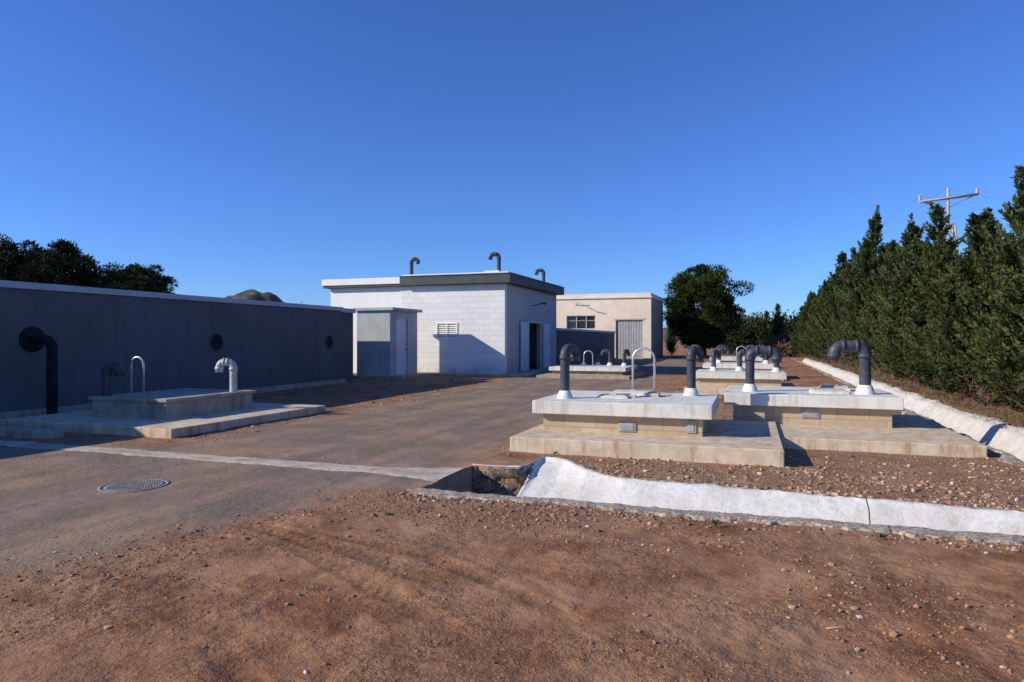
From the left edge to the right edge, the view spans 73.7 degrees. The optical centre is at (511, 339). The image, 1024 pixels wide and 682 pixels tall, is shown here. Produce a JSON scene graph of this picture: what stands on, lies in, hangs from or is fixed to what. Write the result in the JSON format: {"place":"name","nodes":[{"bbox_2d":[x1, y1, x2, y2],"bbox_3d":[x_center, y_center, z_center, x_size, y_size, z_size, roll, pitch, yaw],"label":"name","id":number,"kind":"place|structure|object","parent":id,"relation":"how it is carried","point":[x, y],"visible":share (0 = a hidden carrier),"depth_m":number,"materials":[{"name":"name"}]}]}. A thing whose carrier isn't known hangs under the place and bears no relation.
{"place":"outdoors","nodes":[
{"label":"outdoors","id":0,"kind":"place"},
{"bbox_2d":[225,289,285,302],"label":"hill","id":1,"kind":"structure","parent":0,"point":[251,294],"depth_m":614.26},
{"bbox_2d":[0,355,710,582],"bbox_3d":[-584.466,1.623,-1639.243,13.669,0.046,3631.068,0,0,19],"label":"road","id":2,"kind":"structure","parent":0,"point":[49,494],"depth_m":8.52,"materials":[{"name":"asphalt"}]},
{"bbox_2d":[97,478,169,492],"bbox_3d":[-4.184,1.629,7.568,0.720,0.029,0.720,0,0,19],"label":"manhole cover","id":3,"kind":"object","parent":2,"relation":"on","point":[134,485],"visible":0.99,"depth_m":7.54,"materials":[{"name":"metal"}]},
{"bbox_2d":[0,341,1023,681],"bbox_3d":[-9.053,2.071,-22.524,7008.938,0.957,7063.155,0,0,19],"label":"ground","id":4,"kind":"structure","parent":0,"point":[450,635],"depth_m":4.34,"materials":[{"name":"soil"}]},
{"bbox_2d":[0,233,60,283],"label":"pine tree","id":5,"kind":"object","parent":4,"relation":"on","point":[8,248],"visible":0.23,"depth_m":47.76,"materials":[{"name":"green plant"}]},
{"bbox_2d":[0,426,63,438],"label":"kerb","id":6,"kind":"structure","parent":4,"relation":"on","point":[27,432],"depth_m":11.26,"materials":[{"name":"concrete"}]},
{"bbox_2d":[19,327,57,414],"bbox_3d":[-9.857,0.665,14.365,0.698,1.870,0.540,0,0,19],"label":"drain pipe","id":7,"kind":"object","parent":4,"relation":"on","point":[39,339],"visible":0.95,"depth_m":14.24,"materials":[{"name":"metal"}]},
{"bbox_2d":[0,238,104,286],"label":"pine tree","id":8,"kind":"object","parent":4,"relation":"on","point":[64,257],"visible":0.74,"depth_m":48.79,"materials":[{"name":"green plant"}]},
{"bbox_2d":[91,262,178,293],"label":"pine tree","id":9,"kind":"object","parent":4,"relation":"on","point":[136,275],"visible":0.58,"depth_m":49.32,"materials":[{"name":"green plant"}]},
{"bbox_2d":[0,388,325,438],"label":"concrete tank","id":10,"kind":"object","parent":4,"relation":"on","point":[172,413],"visible":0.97,"depth_m":12.84,"materials":[{"name":"concrete"}]},
{"bbox_2d":[101,361,124,395],"bbox_3d":[-7.775,0.758,13.309,0.431,0.684,0.194,0,0,-1],"label":"vent pipe","id":11,"kind":"object","parent":10,"relation":"on","point":[109,367],"visible":1,"depth_m":13.24,"materials":[{"name":"grey plastic"}]},
{"bbox_2d":[128,356,145,394],"bbox_3d":[-7.412,0.715,13.509,0.421,0.770,0.101,0,0,19],"label":"ladder handrail","id":12,"kind":"object","parent":10,"relation":"on","point":[131,376],"visible":1,"depth_m":13.49,"materials":[{"name":"metal"}]},
{"bbox_2d":[215,358,237,391],"bbox_3d":[-6.012,0.748,14.368,0.468,0.704,0.171,0,0,1],"label":"vent pipe","id":13,"kind":"object","parent":10,"relation":"on","point":[231,364],"visible":1,"depth_m":14.30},
{"bbox_2d":[0,287,340,411],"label":"wall","id":14,"kind":"structure","parent":4,"relation":"on","point":[167,341],"depth_m":17.43,"materials":[{"name":"grey paint"}]},
{"bbox_2d":[0,280,53,290],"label":"coping","id":15,"kind":"object","parent":14,"relation":"on","point":[24,285],"visible":0.8,"depth_m":14.31,"materials":[{"name":"metal"}]},
{"bbox_2d":[53,284,187,299],"bbox_3d":[-9.533,-1.130,16.710,0.360,0.140,3.740,0,0,19],"label":"coping","id":16,"kind":"object","parent":14,"relation":"on","point":[78,289],"visible":0.69,"depth_m":16.37,"materials":[{"name":"metal"}]},
{"bbox_2d":[210,333,223,350],"bbox_3d":[-8.421,0.080,19.478,0.030,0.506,0.506,0,0,19],"label":"round port","id":17,"kind":"object","parent":14,"relation":"attached to","point":[216,342],"visible":1,"depth_m":19.47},
{"bbox_2d":[188,295,277,305],"bbox_3d":[-8.293,-1.130,20.249,0.360,0.140,3.740,0,0,19],"label":"coping","id":18,"kind":"object","parent":14,"relation":"on","point":[225,300],"visible":0.66,"depth_m":19.93,"materials":[{"name":"metal"}]},
{"bbox_2d":[278,302,342,310],"bbox_3d":[-7.061,-1.130,23.770,0.360,0.140,3.700,0,0,19],"label":"coping","id":19,"kind":"object","parent":14,"relation":"on","point":[294,305],"visible":0.66,"depth_m":23.45,"materials":[{"name":"metal"}]},
{"bbox_2d":[325,335,333,348],"bbox_3d":[-6.603,0.100,24.669,0.030,0.506,0.506,0,0,19],"label":"round port","id":20,"kind":"object","parent":14,"relation":"attached to","point":[329,341],"visible":1,"depth_m":24.68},
{"bbox_2d":[0,379,345,419],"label":"footing","id":21,"kind":"object","parent":4,"relation":"on","point":[36,412],"visible":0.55,"depth_m":15.46,"materials":[{"name":"concrete"}]},
{"bbox_2d":[0,440,466,481],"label":"concrete strip","id":22,"kind":"object","parent":4,"relation":"on","point":[433,474],"visible":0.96,"depth_m":8.99,"materials":[{"name":"concrete"}]},
{"bbox_2d":[341,312,352,380],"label":"wall end","id":23,"kind":"structure","parent":4,"relation":"on","point":[347,346],"depth_m":26.62,"materials":[{"name":"paint"}]},
{"bbox_2d":[353,307,433,379],"bbox_3d":[-5.111,0.200,29.126,2.500,3.000,2.900,0,0,19],"label":"utility hut","id":24,"kind":"object","parent":4,"relation":"on","point":[386,343],"visible":0.86,"depth_m":28.11,"materials":[{"name":"paint"}]},
{"bbox_2d":[395,317,407,374],"bbox_3d":[-4.658,0.280,28.702,0.095,2.400,1.100,0,0,19],"label":"door","id":25,"kind":"structure","parent":24,"relation":"in","point":[401,324],"depth_m":28.74,"materials":[{"name":"paint"}]},
{"bbox_2d":[417,372,523,377],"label":"walkway","id":26,"kind":"structure","parent":4,"relation":"on","point":[496,375],"depth_m":29.57,"materials":[{"name":"concrete"}]},
{"bbox_2d":[506,368,552,376],"bbox_3d":[1.511,1.600,33.784,0.880,0.200,8.430,0,0,19],"label":"doorstep","id":27,"kind":"object","parent":4,"relation":"on","point":[535,372],"visible":0.26,"depth_m":31.86,"materials":[{"name":"concrete"}]},
{"bbox_2d":[521,322,528,370],"bbox_3d":[0.618,0.330,32.349,0.062,2.300,1.170,0,0,19],"label":"door leaf","id":28,"kind":"object","parent":27,"relation":"on","point":[524,346],"visible":1,"depth_m":32.21,"materials":[{"name":"paint"}]},
{"bbox_2d":[543,323,549,367],"bbox_3d":[1.817,0.330,35.775,0.062,2.300,1.170,0,0,19],"label":"door leaf","id":29,"kind":"object","parent":27,"relation":"on","point":[546,345],"visible":0.93,"depth_m":35.63,"materials":[{"name":"paint"}]},
{"bbox_2d":[556,330,614,365],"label":"wall","id":30,"kind":"structure","parent":4,"relation":"on","point":[594,342],"depth_m":45.33,"materials":[{"name":"grey paint"}]},
{"bbox_2d":[556,328,615,332],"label":"coping","id":31,"kind":"object","parent":30,"relation":"on","point":[567,329],"visible":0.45,"depth_m":43.95,"materials":[{"name":"metal"}]},
{"bbox_2d":[537,364,645,379],"bbox_3d":[3.634,1.465,30.196,3.900,0.570,4.600,0,0,19],"label":"concrete tank","id":32,"kind":"object","parent":4,"relation":"on","point":[578,371],"visible":0.62,"depth_m":28.69,"materials":[{"name":"concrete"}]},
{"bbox_2d":[595,349,601,364],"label":"vent pipe","id":33,"kind":"object","parent":32,"relation":"on","point":[598,351],"visible":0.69,"depth_m":31.10,"materials":[{"name":"grey plastic"}]},
{"bbox_2d":[600,349,612,365],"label":"vent pipe","id":34,"kind":"object","parent":32,"relation":"on","point":[604,351],"visible":1,"depth_m":30.72,"materials":[{"name":"grey plastic"}]},
{"bbox_2d":[621,349,629,365],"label":"vent pipe","id":35,"kind":"object","parent":32,"relation":"on","point":[625,353],"visible":0.97,"depth_m":30.19,"materials":[{"name":"grey plastic"}]},
{"bbox_2d":[556,298,662,358],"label":"walls","id":36,"kind":"structure","parent":4,"relation":"on","point":[606,312],"depth_m":57.01,"materials":[{"name":"paint"}]},
{"bbox_2d":[567,316,595,328],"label":"window","id":37,"kind":"structure","parent":36,"relation":"attached to","point":[581,322],"depth_m":57.77,"materials":[{"name":"clear glass"}]},
{"bbox_2d":[556,296,663,302],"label":"roof slab","id":38,"kind":"structure","parent":36,"relation":"on","point":[612,297],"depth_m":56.93,"materials":[{"name":"concrete"}]},
{"bbox_2d":[556,293,662,300],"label":"parapet","id":39,"kind":"structure","parent":38,"relation":"on","point":[607,295],"depth_m":57.06,"materials":[{"name":"concrete"}]},
{"bbox_2d":[616,320,642,358],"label":"door","id":40,"kind":"structure","parent":36,"relation":"attached to","point":[629,335],"depth_m":56.38,"materials":[{"name":"grey metal"}]},
{"bbox_2d":[510,389,783,466],"bbox_3d":[2.254,1.302,10.823,3.700,0.895,3.280,0,0,19],"label":"concrete tank","id":41,"kind":"object","parent":4,"relation":"on","point":[633,424],"visible":0.98,"depth_m":9.96,"materials":[{"name":"concrete"}]},
{"bbox_2d":[557,344,580,398],"bbox_3d":[0.910,0.508,11.047,0.259,0.874,0.483,0,0,34],"label":"vent pipe","id":42,"kind":"object","parent":41,"relation":"on","point":[569,351],"visible":1,"depth_m":10.90,"materials":[{"name":"grey plastic"}]},
{"bbox_2d":[632,347,656,392],"bbox_3d":[2.326,0.542,12.059,0.481,0.805,0.101,0,0,19],"label":"ladder handrail","id":43,"kind":"object","parent":41,"relation":"on","point":[654,365],"visible":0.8,"depth_m":12.00,"materials":[{"name":"metal"}]},
{"bbox_2d":[684,345,704,395],"bbox_3d":[3.088,0.518,11.597,0.259,0.854,0.503,0,0,34],"label":"vent pipe","id":44,"kind":"object","parent":41,"relation":"on","point":[695,353],"visible":1,"depth_m":11.44,"materials":[{"name":"grey plastic"}]},
{"bbox_2d":[664,325,678,355],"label":"cypress tree","id":45,"kind":"object","parent":4,"relation":"on","point":[672,341],"visible":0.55,"depth_m":67.31,"materials":[{"name":"green plant"}]},
{"bbox_2d":[663,263,754,355],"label":"pine tree","id":46,"kind":"object","parent":4,"relation":"on","point":[710,319],"visible":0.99,"depth_m":63.34,"materials":[{"name":"green plant"}]},
{"bbox_2d":[407,457,1023,544],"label":"concrete ditch","id":47,"kind":"object","parent":4,"relation":"on","point":[557,481],"visible":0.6,"depth_m":7.03,"materials":[{"name":"concrete"}]},
{"bbox_2d":[553,451,887,537],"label":"weeds","id":48,"kind":"object","parent":4,"relation":"on","point":[715,522],"visible":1,"depth_m":5.93,"materials":[{"name":"brown plant"}]},
{"bbox_2d":[710,356,762,362],"bbox_3d":[12.961,1.350,39.432,2.800,0.700,3.000,0,0,19],"label":"concrete tank","id":49,"kind":"object","parent":4,"relation":"on","point":[758,359],"visible":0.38,"depth_m":38.13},
{"bbox_2d":[684,369,795,394],"bbox_3d":[7.253,1.385,21.618,3.200,0.730,3.600,0,0,19],"label":"concrete tank","id":50,"kind":"object","parent":4,"relation":"on","point":[719,381],"visible":0.54,"depth_m":20.83,"materials":[{"name":"concrete"}]},
{"bbox_2d":[710,349,719,370],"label":"vent pipe","id":51,"kind":"object","parent":50,"relation":"on","point":[715,353],"visible":1,"depth_m":22.23,"materials":[{"name":"grey plastic"}]},
{"bbox_2d":[735,349,755,370],"bbox_3d":[7.578,0.665,22.140,0.649,0.710,0.279,0,0,19],"label":"vent pipe","id":52,"kind":"object","parent":50,"relation":"on","point":[740,353],"visible":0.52,"depth_m":22.12,"materials":[{"name":"grey plastic"}]},
{"bbox_2d":[759,355,780,371],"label":"vent pipe","id":53,"kind":"object","parent":50,"relation":"on","point":[776,368],"visible":0.24,"depth_m":21.39,"materials":[{"name":"grey plastic"}]},
{"bbox_2d":[697,362,782,380],"bbox_3d":[9.689,1.385,29.029,3.300,0.730,3.600,0,0,19],"label":"concrete tank","id":54,"kind":"object","parent":4,"relation":"on","point":[733,365],"visible":0.27,"depth_m":28.14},
{"bbox_2d":[716,347,730,362],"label":"vent pipe","id":55,"kind":"object","parent":54,"relation":"on","point":[728,352],"visible":0.93,"depth_m":29.20,"materials":[{"name":"grey plastic"}]},
{"bbox_2d":[711,309,799,353],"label":"distant trees","id":56,"kind":"object","parent":4,"relation":"on","point":[746,335],"visible":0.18,"depth_m":72.86,"materials":[{"name":"green plant"}]},
{"bbox_2d":[755,310,773,344],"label":"cypress tree","id":57,"kind":"object","parent":4,"relation":"on","point":[764,330],"visible":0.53,"depth_m":71.85,"materials":[{"name":"green plant"}]},
{"bbox_2d":[766,303,790,341],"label":"cypress tree","id":58,"kind":"object","parent":4,"relation":"on","point":[777,329],"visible":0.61,"depth_m":68.73,"materials":[{"name":"green plant"}]},
{"bbox_2d":[760,333,807,356],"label":"dry shrubs","id":59,"kind":"object","parent":4,"relation":"on","point":[781,345],"visible":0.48,"depth_m":64.20,"materials":[{"name":"plant"}]},
{"bbox_2d":[789,305,808,357],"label":"cypress tree","id":60,"kind":"object","parent":4,"relation":"on","point":[794,343],"visible":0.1,"depth_m":60.95,"materials":[{"name":"green plant"}]},
{"bbox_2d":[793,297,810,357],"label":"cypress tree","id":61,"kind":"object","parent":4,"relation":"on","point":[808,300],"visible":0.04,"depth_m":58.75,"materials":[{"name":"green plant"}]},
{"bbox_2d":[790,291,814,358],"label":"cypress tree","id":62,"kind":"object","parent":4,"relation":"on","point":[804,313],"visible":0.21,"depth_m":55.43,"materials":[{"name":"green plant"}]},
{"bbox_2d":[799,293,817,360],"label":"cypress tree","id":63,"kind":"object","parent":4,"relation":"on","point":[811,312],"visible":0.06,"depth_m":53.40,"materials":[{"name":"green plant"}]},
{"bbox_2d":[800,285,823,361],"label":"cypress tree","id":64,"kind":"object","parent":4,"relation":"on","point":[810,320],"visible":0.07,"depth_m":50.07,"materials":[{"name":"green plant"}]},
{"bbox_2d":[804,279,831,362],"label":"cypress tree","id":65,"kind":"object","parent":4,"relation":"on","point":[826,288],"visible":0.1,"depth_m":46.56,"materials":[{"name":"green plant"}]},
{"bbox_2d":[803,279,833,361],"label":"cypress tree","id":66,"kind":"object","parent":4,"relation":"on","point":[812,316],"visible":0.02,"depth_m":48.24,"materials":[{"name":"green plant"}]},
{"bbox_2d":[809,273,835,362],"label":"cypress tree","id":67,"kind":"object","parent":4,"relation":"on","point":[814,339],"visible":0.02,"depth_m":44.78,"materials":[{"name":"green plant"}]},
{"bbox_2d":[814,250,848,364],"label":"cypress tree","id":68,"kind":"object","parent":4,"relation":"on","point":[842,257],"visible":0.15,"depth_m":42.85,"materials":[{"name":"green plant"}]},
{"bbox_2d":[816,269,848,364],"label":"cypress tree","id":69,"kind":"object","parent":4,"relation":"on","point":[839,281],"visible":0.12,"depth_m":41.19,"materials":[{"name":"green plant"}]},
{"bbox_2d":[815,253,854,366],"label":"cypress tree","id":70,"kind":"object","parent":4,"relation":"on","point":[845,287],"visible":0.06,"depth_m":39.57,"materials":[{"name":"green plant"}]},
{"bbox_2d":[824,292,854,367],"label":"cypress tree","id":71,"kind":"object","parent":4,"relation":"on","point":[838,323],"visible":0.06,"depth_m":38.32,"materials":[{"name":"green plant"}]},
{"bbox_2d":[829,283,860,366],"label":"cypress tree","id":72,"kind":"object","parent":4,"relation":"on","point":[843,339],"depth_m":36.68,"materials":[{"name":"green plant"}]},
{"bbox_2d":[835,248,862,369],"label":"cypress tree","id":73,"kind":"object","parent":4,"relation":"on","point":[842,316],"visible":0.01,"depth_m":35.02,"materials":[{"name":"green plant"}]},
{"bbox_2d":[831,229,878,373],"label":"cypress tree","id":74,"kind":"object","parent":4,"relation":"on","point":[863,262],"visible":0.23,"depth_m":32.04,"materials":[{"name":"green plant"}]},
{"bbox_2d":[724,385,986,457],"bbox_3d":[5.520,1.292,11.815,3.490,0.915,4.050,0,0,19],"label":"concrete tank","id":75,"kind":"object","parent":4,"relation":"on","point":[835,417],"visible":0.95,"depth_m":11.29,"materials":[{"name":"concrete"}]},
{"bbox_2d":[742,346,781,391],"bbox_3d":[4.537,0.530,12.397,0.689,0.830,0.279,0,0,19],"label":"vent pipe","id":76,"kind":"object","parent":75,"relation":"on","point":[750,355],"visible":1,"depth_m":12.38,"materials":[{"name":"grey plastic"}]},
{"bbox_2d":[827,340,875,394],"bbox_3d":[5.893,0.477,11.863,0.767,0.936,0.339,0,0,19],"label":"vent pipe","id":77,"kind":"object","parent":75,"relation":"on","point":[863,350],"visible":1,"depth_m":11.74,"materials":[{"name":"grey plastic"}]},
{"bbox_2d":[833,205,891,371],"bbox_3d":[17.462,-2.326,32.998,3.205,8.408,2.900,3,2,41],"label":"cypress tree","id":78,"kind":"object","parent":4,"relation":"on","point":[875,227],"visible":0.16,"depth_m":33.03,"materials":[{"name":"green plant"}]},
{"bbox_2d":[839,242,887,374],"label":"cypress tree","id":79,"kind":"object","parent":4,"relation":"on","point":[881,260],"visible":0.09,"depth_m":30.07,"materials":[{"name":"green plant"}]},
{"bbox_2d":[844,255,902,377],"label":"cypress tree","id":80,"kind":"object","parent":4,"relation":"on","point":[873,310],"visible":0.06,"depth_m":29.01,"materials":[{"name":"green plant"}]},
{"bbox_2d":[858,239,901,378],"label":"cypress tree","id":81,"kind":"object","parent":4,"relation":"on","point":[890,249],"visible":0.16,"depth_m":27.55,"materials":[{"name":"green plant"}]},
{"bbox_2d":[857,240,926,386],"bbox_3d":[13.515,-0.789,22.832,3.474,5.193,3.036,-3,-2,33],"label":"cypress tree","id":82,"kind":"object","parent":4,"relation":"on","point":[896,307],"visible":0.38,"depth_m":23.07,"materials":[{"name":"green plant"}]},
{"bbox_2d":[870,212,924,381],"bbox_3d":[14.967,-1.481,25.708,3.231,6.599,2.923,3,1,-9],"label":"cypress tree","id":83,"kind":"object","parent":4,"relation":"on","point":[911,228],"visible":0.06,"depth_m":25.74,"materials":[{"name":"green plant"}]},
{"bbox_2d":[876,236,929,383],"bbox_3d":[14.448,-0.970,24.175,2.825,5.515,2.906,0,0,30],"label":"cypress tree","id":84,"kind":"object","parent":4,"relation":"on","point":[881,340],"visible":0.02,"depth_m":24.41,"materials":[{"name":"green plant"}]},
{"bbox_2d":[792,358,1023,466],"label":"concrete ditch","id":85,"kind":"object","parent":4,"relation":"on","point":[1007,443],"visible":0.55,"depth_m":14.31,"materials":[{"name":"concrete"}]},
{"bbox_2d":[884,200,965,388],"bbox_3d":[13.404,-1.318,21.376,3.183,6.171,2.942,-1,0,33],"label":"cypress tree","id":86,"kind":"object","parent":4,"relation":"on","point":[936,216],"visible":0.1,"depth_m":21.42,"materials":[{"name":"green plant"}]},
{"bbox_2d":[889,242,960,393],"bbox_3d":[12.656,-0.571,20.310,2.588,4.639,2.593,0,0,-10],"label":"cypress tree","id":87,"kind":"object","parent":4,"relation":"on","point":[938,251],"visible":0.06,"depth_m":20.45,"materials":[{"name":"green plant"}]},
{"bbox_2d":[831,364,1023,430],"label":"dry grass","id":88,"kind":"structure","parent":4,"relation":"on","point":[926,393],"depth_m":16.99,"materials":[{"name":"plant"}]},
{"bbox_2d":[893,247,973,398],"bbox_3d":[12.401,-0.436,19.222,2.958,4.362,2.676,-8,-4,43],"label":"cypress tree","id":89,"kind":"object","parent":4,"relation":"on","point":[942,260],"visible":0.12,"depth_m":19.38,"materials":[{"name":"green plant"}]},
{"bbox_2d":[900,207,1023,406],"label":"cypress tree","id":90,"kind":"object","parent":4,"relation":"on","point":[949,293],"visible":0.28,"depth_m":16.73,"materials":[{"name":"green plant"}]},
{"bbox_2d":[924,207,1007,401],"bbox_3d":[12.207,-0.836,17.626,2.546,5.253,2.635,0,0,15],"label":"cypress tree","id":91,"kind":"object","parent":4,"relation":"on","point":[933,346],"visible":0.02,"depth_m":18.06,"materials":[{"name":"green plant"}]},
{"bbox_2d":[938,164,1023,411],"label":"cypress tree","id":92,"kind":"object","parent":4,"relation":"on","point":[1005,256],"visible":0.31,"depth_m":15.50,"materials":[{"name":"green plant"}]},
{"bbox_2d":[954,206,1023,414],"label":"cypress tree","id":93,"kind":"object","parent":4,"relation":"on","point":[1017,230],"visible":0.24,"depth_m":14.22,"materials":[{"name":"green plant"}]},
{"bbox_2d":[957,256,1023,420],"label":"cypress tree","id":94,"kind":"object","parent":4,"relation":"on","point":[1006,368],"visible":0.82,"depth_m":13.38,"materials":[{"name":"green plant"}]},
{"bbox_2d":[967,234,1023,425],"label":"cypress tree","id":95,"kind":"object","parent":4,"relation":"on","point":[1020,312],"visible":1,"depth_m":12.21,"materials":[{"name":"green plant"}]},
{"bbox_2d":[0,0,1023,327],"label":"sky","id":96,"kind":"structure","parent":0,"point":[282,148],"materials":[{"name":"blue"}]},
{"bbox_2d":[663,315,754,340],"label":"hill","id":97,"kind":"structure","parent":0,"point":[664,332],"depth_m":839.81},
{"bbox_2d":[918,187,978,253],"bbox_3d":[25.557,-3.645,40.001,3.100,10.531,1.600,0,0,19],"label":"power pylon","id":98,"kind":"object","parent":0,"point":[954,226],"visible":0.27,"depth_m":39.94,"materials":[{"name":"metal"}]},
{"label":"floor","id":99,"kind":"structure","parent":0,"visible":0},
{"bbox_2d":[331,284,555,373],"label":"walls","id":100,"kind":"structure","parent":99,"relation":"on","point":[489,318],"depth_m":31.02,"materials":[{"name":"white paint"}]},
{"bbox_2d":[323,284,401,288],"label":"fascia side","id":101,"kind":"structure","parent":100,"relation":"on","point":[364,286],"depth_m":32.14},
{"bbox_2d":[322,277,399,285],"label":"parapet","id":102,"kind":"structure","parent":101,"relation":"on","point":[363,281],"depth_m":32.03,"materials":[{"name":"white paint"}]},
{"bbox_2d":[436,322,457,338],"bbox_3d":[-2.922,-0.390,30.913,1.050,0.740,0.140,0,0,19],"label":"louvre vent","id":103,"kind":"object","parent":100,"relation":"attached to","point":[446,330],"visible":1,"depth_m":30.86,"materials":[{"name":"metal"}]},
{"bbox_2d":[400,273,563,294],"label":"fascia","id":104,"kind":"structure","parent":100,"relation":"on","point":[516,280],"depth_m":30.73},
{"bbox_2d":[399,272,564,287],"bbox_3d":[-1.108,-2.880,34.717,5.400,0.040,9.160,0,0,19],"label":"coping","id":105,"kind":"object","parent":104,"relation":"on","point":[483,273],"visible":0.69,"depth_m":30.66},
{"bbox_2d":[409,257,419,274],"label":"vent pipe","id":106,"kind":"object","parent":105,"relation":"on","point":[412,260],"visible":0.98,"depth_m":31.87,"materials":[{"name":"grey plastic"}]},
{"bbox_2d":[402,271,561,286],"bbox_3d":[-1.136,-2.930,34.727,5.200,0.060,8.900,0,0,19],"label":"roof upstand","id":107,"kind":"object","parent":105,"relation":"on","point":[468,273],"visible":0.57,"depth_m":30.61,"materials":[{"name":"white paint"}]},
{"bbox_2d":[488,252,500,270],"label":"vent pipe","id":108,"kind":"object","parent":107,"relation":"on","point":[493,254],"visible":0.98,"depth_m":30.76,"materials":[{"name":"grey plastic"}]},
{"bbox_2d":[528,321,541,368],"bbox_3d":[1.127,0.310,34.094,0.110,2.380,2.300,0,0,19],"label":"door frame","id":109,"kind":"object","parent":100,"relation":"attached to","point":[540,323],"visible":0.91,"depth_m":35.10,"materials":[{"name":"paint"}]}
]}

